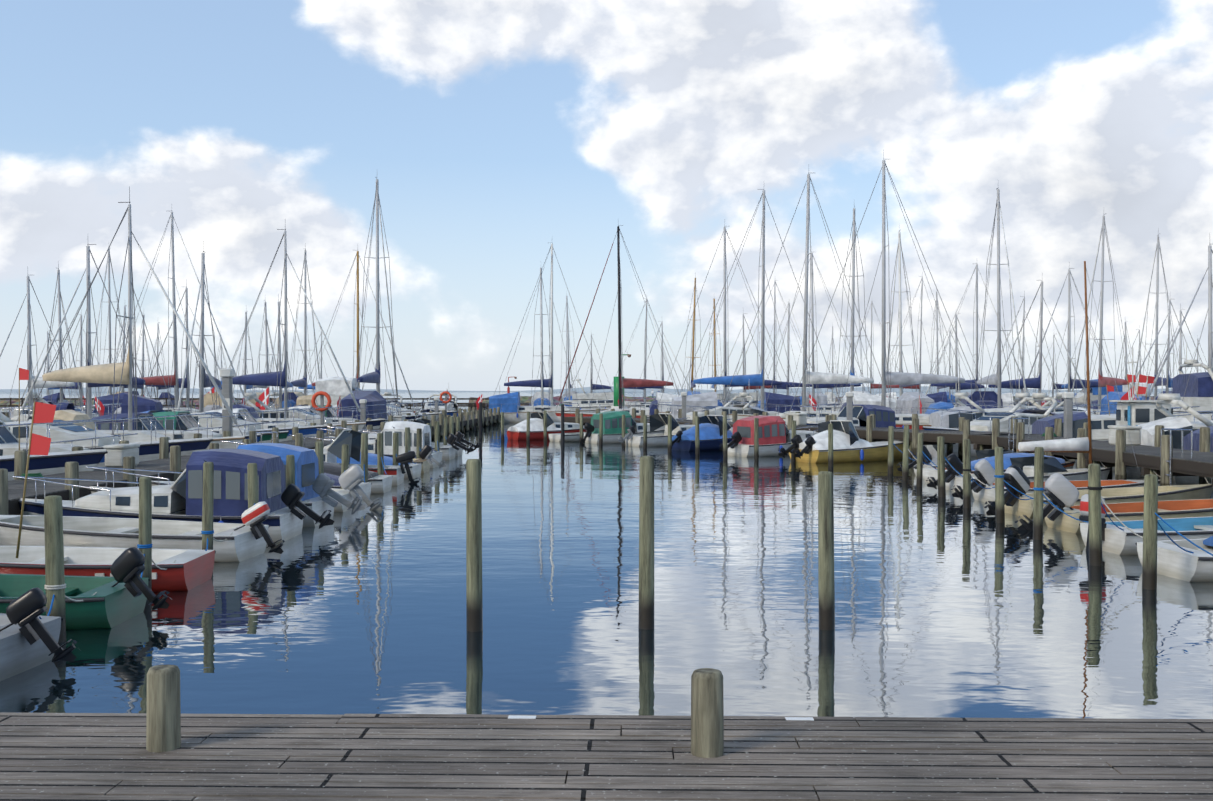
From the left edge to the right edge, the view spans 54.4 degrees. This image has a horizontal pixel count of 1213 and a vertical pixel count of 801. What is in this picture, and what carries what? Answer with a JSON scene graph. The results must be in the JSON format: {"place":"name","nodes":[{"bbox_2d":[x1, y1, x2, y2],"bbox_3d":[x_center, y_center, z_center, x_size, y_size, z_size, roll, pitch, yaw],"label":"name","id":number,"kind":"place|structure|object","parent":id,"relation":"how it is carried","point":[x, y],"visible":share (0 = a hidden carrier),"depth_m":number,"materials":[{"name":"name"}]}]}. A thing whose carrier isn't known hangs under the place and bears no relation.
{"place":"outdoors","nodes":[
{"label":"outdoors","id":0,"kind":"place"},
{"bbox_2d":[0,386,1171,391],"bbox_3d":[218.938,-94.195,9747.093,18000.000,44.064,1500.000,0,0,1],"label":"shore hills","id":1,"kind":"structure","parent":0,"point":[588,389],"depth_m":8996.63,"materials":[{"name":"green plant"}]},
{"bbox_2d":[0,392,1212,718],"bbox_3d":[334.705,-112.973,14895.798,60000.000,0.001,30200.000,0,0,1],"label":"sea water","id":2,"kind":"structure","parent":0,"point":[948,606],"depth_m":11.76,"materials":[{"name":"blue liquid"}]},
{"bbox_2d":[0,587,76,680],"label":"boat","id":3,"kind":"object","parent":2,"relation":"on","point":[29,638],"visible":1,"depth_m":9.25,"materials":[{"name":"grey plastic"}]},
{"bbox_2d":[0,276,104,421],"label":"yacht","id":4,"kind":"object","parent":2,"relation":"on","point":[40,382],"visible":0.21,"depth_m":58.10,"materials":[{"name":"white plastic"}]},
{"bbox_2d":[0,418,111,480],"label":"boat","id":5,"kind":"object","parent":2,"relation":"on","point":[51,463],"visible":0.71,"depth_m":23.42,"materials":[{"name":"grey plastic"}]},
{"bbox_2d":[40,264,83,409],"bbox_3d":[-29.913,-2.817,64.631,1.830,9.690,6.298,-1,1,-3],"label":"yacht","id":6,"kind":"object","parent":2,"relation":"on","point":[60,300],"visible":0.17,"depth_m":64.53,"materials":[{"name":"grey"}]},
{"bbox_2d":[0,420,137,466],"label":"boat","id":7,"kind":"object","parent":2,"relation":"on","point":[9,442],"visible":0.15,"depth_m":26.26,"materials":[{"name":"grey plastic"}]},
{"bbox_2d":[43,314,112,409],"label":"yacht","id":8,"kind":"object","parent":2,"relation":"on","point":[55,396],"visible":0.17,"depth_m":88.00,"materials":[{"name":"white"}]},
{"bbox_2d":[0,547,170,629],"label":"boat","id":9,"kind":"object","parent":2,"relation":"on","point":[124,593],"visible":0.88,"depth_m":11.32,"materials":[{"name":"green plastic"}]},
{"bbox_2d":[14,244,162,421],"bbox_3d":[-20.337,-2.170,46.213,6.005,8.752,1.744,0,1,1],"label":"yacht","id":10,"kind":"object","parent":2,"relation":"on","point":[144,404],"visible":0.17,"depth_m":46.15,"materials":[{"name":"blue"}]},
{"bbox_2d":[0,546,215,591],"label":"boat","id":11,"kind":"object","parent":2,"relation":"on","point":[188,569],"visible":0.5,"depth_m":13.43,"materials":[{"name":"red"}]},
{"bbox_2d":[16,401,55,557],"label":"marker flags","id":12,"kind":"object","parent":11,"relation":"in","point":[42,413],"visible":1,"depth_m":12.03,"materials":[{"name":"red fabric"}]},
{"bbox_2d":[1,413,216,461],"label":"boat","id":13,"kind":"object","parent":2,"relation":"on","point":[68,431],"visible":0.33,"depth_m":29.18,"materials":[{"name":"grey plastic"}]},
{"bbox_2d":[84,248,144,412],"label":"yacht","id":14,"kind":"object","parent":2,"relation":"on","point":[109,304],"visible":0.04,"depth_m":83.61,"materials":[{"name":"grey plastic"}]},
{"bbox_2d":[27,186,247,449],"bbox_3d":[-13.158,-1.805,32.591,6.614,8.214,2.081,0,0,3],"label":"boat","id":15,"kind":"object","parent":2,"relation":"on","point":[116,373],"visible":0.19,"depth_m":32.53,"materials":[{"name":"white fabric"}]},
{"bbox_2d":[0,501,286,561],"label":"boat","id":16,"kind":"object","parent":2,"relation":"on","point":[249,537],"visible":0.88,"depth_m":15.53,"materials":[{"name":"grey plastic"}]},
{"bbox_2d":[12,448,333,541],"bbox_3d":[-6.509,1.525,17.709,4.862,1.544,1.696,-1,1,0],"label":"boat","id":17,"kind":"object","parent":2,"relation":"on","point":[180,498],"visible":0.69,"depth_m":17.24,"materials":[{"name":"blue"}]},
{"bbox_2d":[94,212,251,415],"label":"yacht","id":18,"kind":"object","parent":2,"relation":"on","point":[159,380],"visible":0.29,"depth_m":69.23,"materials":[{"name":"white metal"}]},
{"bbox_2d":[92,413,262,444],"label":"boat","id":19,"kind":"object","parent":2,"relation":"on","point":[160,429],"visible":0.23,"depth_m":34.99,"materials":[{"name":"grey plastic"}]},
{"bbox_2d":[142,279,242,407],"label":"yacht","id":20,"kind":"object","parent":2,"relation":"on","point":[186,383],"visible":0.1,"depth_m":70.53,"materials":[{"name":"grey metal"}]},
{"bbox_2d":[174,251,221,412],"bbox_3d":[-16.612,-2.184,48.386,1.735,8.752,5.976,1,1,0],"label":"yacht","id":21,"kind":"object","parent":2,"relation":"on","point":[206,401],"visible":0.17,"depth_m":48.40,"materials":[{"name":"white"}]},
{"bbox_2d":[152,411,289,442],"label":"boat","id":22,"kind":"object","parent":2,"relation":"on","point":[184,422],"visible":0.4,"depth_m":37.87,"materials":[{"name":"grey plastic"}]},
{"bbox_2d":[86,443,365,526],"bbox_3d":[-6.390,1.506,19.745,4.786,1.544,1.646,-1,0,3],"label":"boat","id":23,"kind":"object","parent":2,"relation":"on","point":[313,484],"visible":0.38,"depth_m":19.62,"materials":[{"name":"blue fabric"}]},
{"bbox_2d":[141,407,330,440],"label":"boat","id":24,"kind":"object","parent":2,"relation":"on","point":[305,431],"visible":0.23,"depth_m":40.67,"materials":[{"name":"grey"}]},
{"bbox_2d":[0,398,488,414],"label":"pier","id":25,"kind":"structure","parent":2,"relation":"in","point":[166,399],"depth_m":87.63,"materials":[{"name":"brown wood"}]},
{"bbox_2d":[0,407,500,514],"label":"pier","id":26,"kind":"structure","parent":2,"relation":"on","point":[11,493],"depth_m":23.38,"materials":[{"name":"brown wood"}]},
{"bbox_2d":[44,417,459,642],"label":"mooring posts","id":27,"kind":"object","parent":2,"relation":"in","point":[55,585],"visible":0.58,"depth_m":12.48,"materials":[{"name":"brown wood"}]},
{"bbox_2d":[242,302,276,409],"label":"yacht","id":28,"kind":"object","parent":2,"relation":"on","point":[253,401],"visible":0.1,"depth_m":75.51,"materials":[{"name":"grey"}]},
{"bbox_2d":[152,464,383,511],"bbox_3d":[-6.361,1.644,22.047,4.512,0.969,1.501,1,1,4],"label":"boat","id":29,"kind":"object","parent":2,"relation":"on","point":[351,479],"visible":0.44,"depth_m":21.85,"materials":[{"name":"grey plastic"}]},
{"bbox_2d":[206,408,336,434],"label":"boat","id":30,"kind":"object","parent":2,"relation":"on","point":[249,417],"visible":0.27,"depth_m":43.93,"materials":[{"name":"grey plastic"}]},
{"bbox_2d":[266,294,297,409],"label":"yacht","id":31,"kind":"object","parent":2,"relation":"on","point":[292,396],"visible":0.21,"depth_m":75.46,"materials":[{"name":"grey"}]},
{"bbox_2d":[211,229,365,433],"bbox_3d":[-12.829,-2.543,47.173,6.615,9.464,2.081,0,0,0],"label":"boat","id":32,"kind":"object","parent":2,"relation":"on","point":[278,378],"visible":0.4,"depth_m":47.12,"materials":[{"name":"white"}]},
{"bbox_2d":[208,385,386,428],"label":"boat","id":33,"kind":"object","parent":2,"relation":"on","point":[375,423],"visible":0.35,"depth_m":49.77,"materials":[{"name":"grey plastic"}]},
{"bbox_2d":[275,246,319,407],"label":"yacht","id":34,"kind":"object","parent":2,"relation":"on","point":[300,383],"visible":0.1,"depth_m":81.30,"materials":[{"name":"grey metal"}]},
{"bbox_2d":[221,429,419,485],"bbox_3d":[-6.779,1.424,28.015,4.745,1.491,1.552,1,0,-2],"label":"boat","id":35,"kind":"object","parent":2,"relation":"on","point":[351,438],"visible":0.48,"depth_m":27.98,"materials":[{"name":"grey"}]},
{"bbox_2d":[294,251,417,412],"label":"yacht","id":36,"kind":"object","parent":2,"relation":"on","point":[303,400],"visible":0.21,"depth_m":75.89,"materials":[{"name":"white"}]},
{"bbox_2d":[324,462,392,493],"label":"boat","id":37,"kind":"object","parent":2,"relation":"on","point":[382,484],"visible":0.1,"depth_m":25.47,"materials":[{"name":"grey plastic"}]},
{"bbox_2d":[289,421,440,467],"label":"boat","id":38,"kind":"object","parent":2,"relation":"on","point":[390,429],"visible":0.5,"depth_m":33.87,"materials":[{"name":"grey"}]},
{"bbox_2d":[334,177,401,419],"bbox_3d":[-11.467,-4.739,58.305,2.787,13.522,10.373,0,2,3],"label":"yacht","id":39,"kind":"object","parent":2,"relation":"on","point":[376,398],"visible":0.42,"depth_m":58.62,"materials":[{"name":"white"}]},
{"bbox_2d":[312,377,442,420],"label":"boat","id":40,"kind":"object","parent":2,"relation":"on","point":[335,388],"visible":0.12,"depth_m":64.19,"materials":[{"name":"grey"}]},
{"bbox_2d":[337,452,421,478],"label":"boat","id":41,"kind":"object","parent":2,"relation":"on","point":[415,469],"visible":0.12,"depth_m":29.83,"materials":[{"name":"grey"}]},
{"bbox_2d":[317,419,474,459],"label":"boat","id":42,"kind":"object","parent":2,"relation":"on","point":[449,452],"visible":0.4,"depth_m":38.35,"materials":[{"name":"grey plastic"}]},
{"bbox_2d":[411,444,446,472],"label":"boat","id":43,"kind":"object","parent":2,"relation":"on","point":[426,457],"visible":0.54,"depth_m":32.17,"materials":[{"name":"grey plastic"}]},
{"bbox_2d":[529,268,553,409],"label":"yacht","id":44,"kind":"object","parent":2,"relation":"on","point":[541,398],"visible":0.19,"depth_m":86.28,"materials":[{"name":"white plastic"}]},
{"bbox_2d":[476,244,611,422],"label":"yacht","id":45,"kind":"object","parent":2,"relation":"on","point":[512,409],"visible":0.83,"depth_m":82.97,"materials":[{"name":"white"}]},
{"bbox_2d":[507,412,586,439],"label":"boat","id":46,"kind":"object","parent":2,"relation":"on","point":[539,435],"visible":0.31,"depth_m":54.10,"materials":[{"name":"red plastic"}]},
{"bbox_2d":[558,296,578,406],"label":"yacht","id":47,"kind":"object","parent":2,"relation":"on","point":[564,396],"visible":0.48,"depth_m":129.61,"materials":[{"name":"white"}]},
{"bbox_2d":[0,369,1192,485],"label":"pier furniture","id":48,"kind":"object","parent":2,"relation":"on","point":[115,454],"visible":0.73,"depth_m":32.65,"materials":[{"name":"white"}]},
{"bbox_2d":[566,372,648,409],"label":"motorboat","id":49,"kind":"object","parent":2,"relation":"on","point":[598,398],"visible":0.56,"depth_m":116.90,"materials":[{"name":"grey"}]},
{"bbox_2d":[555,225,682,422],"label":"yacht","id":50,"kind":"object","parent":2,"relation":"on","point":[626,382],"visible":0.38,"depth_m":74.31,"materials":[{"name":"white plastic"}]},
{"bbox_2d":[579,411,689,443],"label":"boat","id":51,"kind":"object","parent":2,"relation":"on","point":[612,426],"visible":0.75,"depth_m":50.03,"materials":[{"name":"green"}]},
{"bbox_2d":[466,456,834,631],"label":"mooring posts","id":52,"kind":"object","parent":2,"relation":"in","point":[474,605],"visible":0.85,"depth_m":10.88,"materials":[{"name":"brown wood"}]},
{"bbox_2d":[618,413,730,446],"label":"boat","id":53,"kind":"object","parent":2,"relation":"on","point":[657,421],"visible":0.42,"depth_m":47.77,"materials":[{"name":"grey plastic"}]},
{"bbox_2d":[682,273,701,394],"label":"yacht","id":54,"kind":"object","parent":2,"relation":"on","point":[692,357],"visible":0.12,"depth_m":109.12,"materials":[{"name":"grey plastic"}]},
{"bbox_2d":[672,415,732,450],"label":"boat","id":55,"kind":"object","parent":2,"relation":"on","point":[678,444],"visible":0.38,"depth_m":43.77,"materials":[{"name":"blue fabric"}]},
{"bbox_2d":[672,423,732,441],"bbox_3d":[3.713,1.174,44.385,2.308,0.646,1.632,-1,0,-32],"label":"cover","id":56,"kind":"object","parent":55,"relation":"on","point":[707,431],"visible":0.67,"depth_m":43.80,"materials":[{"name":"blue fabric"}]},
{"bbox_2d":[643,392,768,421],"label":"boat","id":57,"kind":"object","parent":2,"relation":"on","point":[738,408],"visible":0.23,"depth_m":57.76,"materials":[{"name":"grey plastic"}]},
{"bbox_2d":[657,227,816,412],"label":"yacht","id":58,"kind":"object","parent":2,"relation":"on","point":[775,399],"visible":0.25,"depth_m":72.82,"materials":[{"name":"blue"}]},
{"bbox_2d":[667,189,841,417],"bbox_3d":[7.971,-4.664,61.476,9.429,13.520,2.759,0,1,-2],"label":"yacht","id":59,"kind":"object","parent":2,"relation":"on","point":[708,398],"visible":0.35,"depth_m":61.38,"materials":[{"name":"white"}]},
{"bbox_2d":[719,416,817,456],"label":"boat","id":60,"kind":"object","parent":2,"relation":"on","point":[775,433],"visible":0.56,"depth_m":39.98,"materials":[{"name":"red"}]},
{"bbox_2d":[730,281,829,405],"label":"yacht","id":61,"kind":"object","parent":2,"relation":"on","point":[823,398],"visible":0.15,"depth_m":112.01,"materials":[{"name":"white"}]},
{"bbox_2d":[564,408,1032,462],"bbox_3d":[5.452,1.366,48.194,2.251,1.930,29.100,0,1,-28],"label":"pier bend","id":62,"kind":"object","parent":2,"relation":"in","point":[870,432],"visible":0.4,"depth_m":38.82,"materials":[{"name":"brown wood"}]},
{"bbox_2d":[722,173,895,421],"bbox_3d":[9.833,-4.719,57.282,8.726,13.506,2.550,1,1,3],"label":"yacht","id":63,"kind":"object","parent":2,"relation":"on","point":[809,377],"visible":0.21,"depth_m":57.16,"materials":[{"name":"white"}]},
{"bbox_2d":[760,253,869,410],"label":"yacht","id":64,"kind":"object","parent":2,"relation":"on","point":[815,386],"visible":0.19,"depth_m":88.38,"materials":[{"name":"white"}]},
{"bbox_2d":[479,402,1157,589],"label":"mooring posts","id":65,"kind":"object","parent":2,"relation":"in","point":[1149,562],"visible":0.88,"depth_m":19.76,"materials":[{"name":"brown wood"}]},
{"bbox_2d":[778,420,902,462],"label":"boat","id":66,"kind":"object","parent":2,"relation":"on","point":[877,451],"visible":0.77,"depth_m":36.85,"materials":[{"name":"yellow plastic"}]},
{"bbox_2d":[799,430,872,451],"bbox_3d":[7.081,1.247,37.263,2.208,0.646,1.734,0,0,-30],"label":"cover","id":67,"kind":"object","parent":66,"relation":"on","point":[841,439],"visible":0.6,"depth_m":36.72,"materials":[{"name":"white fabric"}]},
{"bbox_2d":[780,404,902,441],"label":"boat","id":68,"kind":"object","parent":2,"relation":"on","point":[885,417],"visible":0.31,"depth_m":48.77,"materials":[{"name":"grey"}]},
{"bbox_2d":[834,208,869,410],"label":"yacht","id":69,"kind":"object","parent":2,"relation":"on","point":[852,345],"visible":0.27,"depth_m":68.02,"materials":[{"name":"white"}]},
{"bbox_2d":[784,160,986,429],"bbox_3d":[12.765,-4.595,53.491,9.403,13.520,2.751,0,2,4],"label":"yacht","id":70,"kind":"object","parent":2,"relation":"on","point":[890,378],"visible":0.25,"depth_m":53.38,"materials":[{"name":"white"}]},
{"bbox_2d":[886,230,933,413],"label":"yacht","id":71,"kind":"object","parent":2,"relation":"on","point":[912,402],"visible":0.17,"depth_m":68.37,"materials":[{"name":"white"}]},
{"bbox_2d":[875,277,961,400],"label":"yacht","id":72,"kind":"object","parent":2,"relation":"on","point":[897,386],"visible":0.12,"depth_m":107.51,"materials":[{"name":"white"}]},
{"bbox_2d":[897,445,1013,476],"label":"boat","id":73,"kind":"object","parent":2,"relation":"on","point":[980,454],"visible":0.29,"depth_m":30.27,"materials":[{"name":"grey plastic"}]},
{"bbox_2d":[925,313,985,407],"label":"yacht","id":74,"kind":"object","parent":2,"relation":"on","point":[965,386],"visible":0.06,"depth_m":86.44,"materials":[{"name":"silver metal"}]},
{"bbox_2d":[922,264,1028,406],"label":"yacht","id":75,"kind":"object","parent":2,"relation":"on","point":[937,397],"visible":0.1,"depth_m":89.25,"materials":[{"name":"silver"}]},
{"bbox_2d":[921,393,1057,456],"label":"boat","id":76,"kind":"object","parent":2,"relation":"on","point":[983,423],"visible":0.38,"depth_m":40.63,"materials":[{"name":"grey plastic"}]},
{"bbox_2d":[961,188,1028,408],"bbox_3d":[20.387,-4.725,61.860,2.626,13.512,9.831,0,0,0],"label":"yacht","id":77,"kind":"object","parent":2,"relation":"on","point":[993,399],"visible":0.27,"depth_m":61.26,"materials":[{"name":"white"}]},
{"bbox_2d":[922,453,1075,482],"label":"boat","id":78,"kind":"object","parent":2,"relation":"on","point":[929,472],"visible":0.15,"depth_m":28.58,"materials":[{"name":"grey"}]},
{"bbox_2d":[926,454,1110,492],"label":"boat","id":79,"kind":"object","parent":2,"relation":"on","point":[1052,465],"visible":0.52,"depth_m":25.98,"materials":[{"name":"grey plastic"}]},
{"bbox_2d":[929,377,1116,428],"bbox_3d":[18.284,0.565,51.601,8.107,3.180,2.764,0,0,1],"label":"cruiser","id":80,"kind":"object","parent":2,"relation":"on","point":[945,419],"visible":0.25,"depth_m":50.78,"materials":[{"name":"grey plastic"}]},
{"bbox_2d":[991,281,1097,413],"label":"yacht","id":81,"kind":"object","parent":2,"relation":"on","point":[1034,382],"visible":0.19,"depth_m":66.07,"materials":[{"name":"white plastic"}]},
{"bbox_2d":[951,459,1159,502],"bbox_3d":[9.105,1.675,23.734,4.549,0.974,1.471,1,1,-7],"label":"boat","id":82,"kind":"object","parent":2,"relation":"on","point":[984,472],"visible":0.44,"depth_m":23.46,"materials":[{"name":"grey plastic"}]},
{"bbox_2d":[1017,261,1138,470],"bbox_3d":[9.777,-0.609,24.359,2.759,4.552,0.150,0,0,-9],"label":"dinghy mast","id":83,"kind":"object","parent":82,"relation":"on","point":[1078,445],"visible":0.9,"depth_m":24.32,"materials":[{"name":"brown wood"}]},
{"bbox_2d":[1019,268,1116,408],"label":"yacht","id":84,"kind":"object","parent":2,"relation":"on","point":[1077,384],"visible":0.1,"depth_m":74.23,"materials":[{"name":"silver metal"}]},
{"bbox_2d":[1035,379,1122,408],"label":"boat","id":85,"kind":"object","parent":2,"relation":"on","point":[1080,398],"depth_m":75.59,"materials":[{"name":"grey"}]},
{"bbox_2d":[983,418,1212,486],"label":"pier","id":86,"kind":"structure","parent":2,"relation":"in","point":[1119,456],"depth_m":25.49,"materials":[{"name":"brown wood"}]},
{"bbox_2d":[19,368,1154,449],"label":"marker flags","id":87,"kind":"object","parent":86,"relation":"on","point":[23,374],"visible":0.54,"depth_m":36.32,"materials":[{"name":"red fabric"}]},
{"bbox_2d":[984,465,1212,517],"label":"boat","id":88,"kind":"object","parent":2,"relation":"on","point":[1015,476],"visible":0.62,"depth_m":20.95,"materials":[{"name":"grey plastic"}]},
{"bbox_2d":[1072,214,1141,414],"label":"yacht","id":89,"kind":"object","parent":2,"relation":"on","point":[1104,381],"visible":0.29,"depth_m":69.90,"materials":[{"name":"white"}]},
{"bbox_2d":[1015,473,1212,532],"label":"boat","id":90,"kind":"object","parent":2,"relation":"on","point":[1061,492],"visible":0.62,"depth_m":18.62,"materials":[{"name":"grey"}]},
{"bbox_2d":[893,443,1212,555],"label":"mooring lines","id":91,"kind":"object","parent":90,"relation":"on","point":[1049,501],"visible":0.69,"depth_m":17.17,"materials":[{"name":"white fabric"}]},
{"bbox_2d":[1032,411,1212,460],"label":"cruiser","id":92,"kind":"object","parent":2,"relation":"on","point":[1099,427],"visible":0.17,"depth_m":37.30,"materials":[{"name":"grey"}]},
{"bbox_2d":[1075,347,1172,470],"bbox_3d":[15.833,0.366,33.221,4.840,3.722,1.718,0,0,0],"label":"fishing boat","id":93,"kind":"object","parent":2,"relation":"on","point":[1137,412],"visible":0.1,"depth_m":32.70,"materials":[{"name":"grey plastic"}]},
{"bbox_2d":[1079,494,1212,554],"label":"boat","id":94,"kind":"object","parent":2,"relation":"on","point":[1116,540],"visible":0.38,"depth_m":16.21,"materials":[{"name":"grey plastic"}]},
{"bbox_2d":[1133,235,1178,399],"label":"yacht","id":95,"kind":"object","parent":2,"relation":"on","point":[1159,380],"visible":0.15,"depth_m":79.62,"materials":[{"name":"white"}]},
{"bbox_2d":[1129,300,1197,411],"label":"yacht","id":96,"kind":"object","parent":2,"relation":"on","point":[1169,382],"visible":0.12,"depth_m":74.19,"materials":[{"name":"silver metal"}]},
{"bbox_2d":[1120,343,1212,421],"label":"motorboat","id":97,"kind":"object","parent":2,"relation":"on","point":[1198,391],"visible":0.29,"depth_m":45.72,"materials":[{"name":"blue"}]},
{"bbox_2d":[1126,367,1212,480],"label":"cruiser","id":98,"kind":"object","parent":2,"relation":"on","point":[1170,420],"visible":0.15,"depth_m":29.40,"materials":[{"name":"grey plastic"}]},
{"bbox_2d":[1135,536,1212,581],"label":"boat","id":99,"kind":"object","parent":2,"relation":"on","point":[1175,561],"visible":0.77,"depth_m":13.93,"materials":[{"name":"grey plastic"}]},
{"bbox_2d":[1149,245,1212,416],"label":"yacht","id":100,"kind":"object","parent":2,"relation":"on","point":[1210,332],"visible":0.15,"depth_m":45.98,"materials":[{"name":"silver"}]},
{"bbox_2d":[1175,425,1212,491],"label":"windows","id":101,"kind":"structure","parent":2,"relation":"on","point":[1186,480],"depth_m":26.93,"materials":[{"name":"grey"}]},
{"bbox_2d":[0,712,1212,800],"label":"quay deck","id":102,"kind":"structure","parent":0,"point":[258,757],"depth_m":6.07,"materials":[{"name":"grey wood"}]},
{"bbox_2d":[146,664,813,757],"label":"mooring bollards","id":103,"kind":"object","parent":102,"relation":"on","point":[163,722],"visible":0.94,"depth_m":6.18,"materials":[{"name":"brown wood"}]},
{"bbox_2d":[0,0,1212,390],"label":"sky","id":104,"kind":"structure","parent":0,"point":[493,134],"materials":[{"name":"blue"}]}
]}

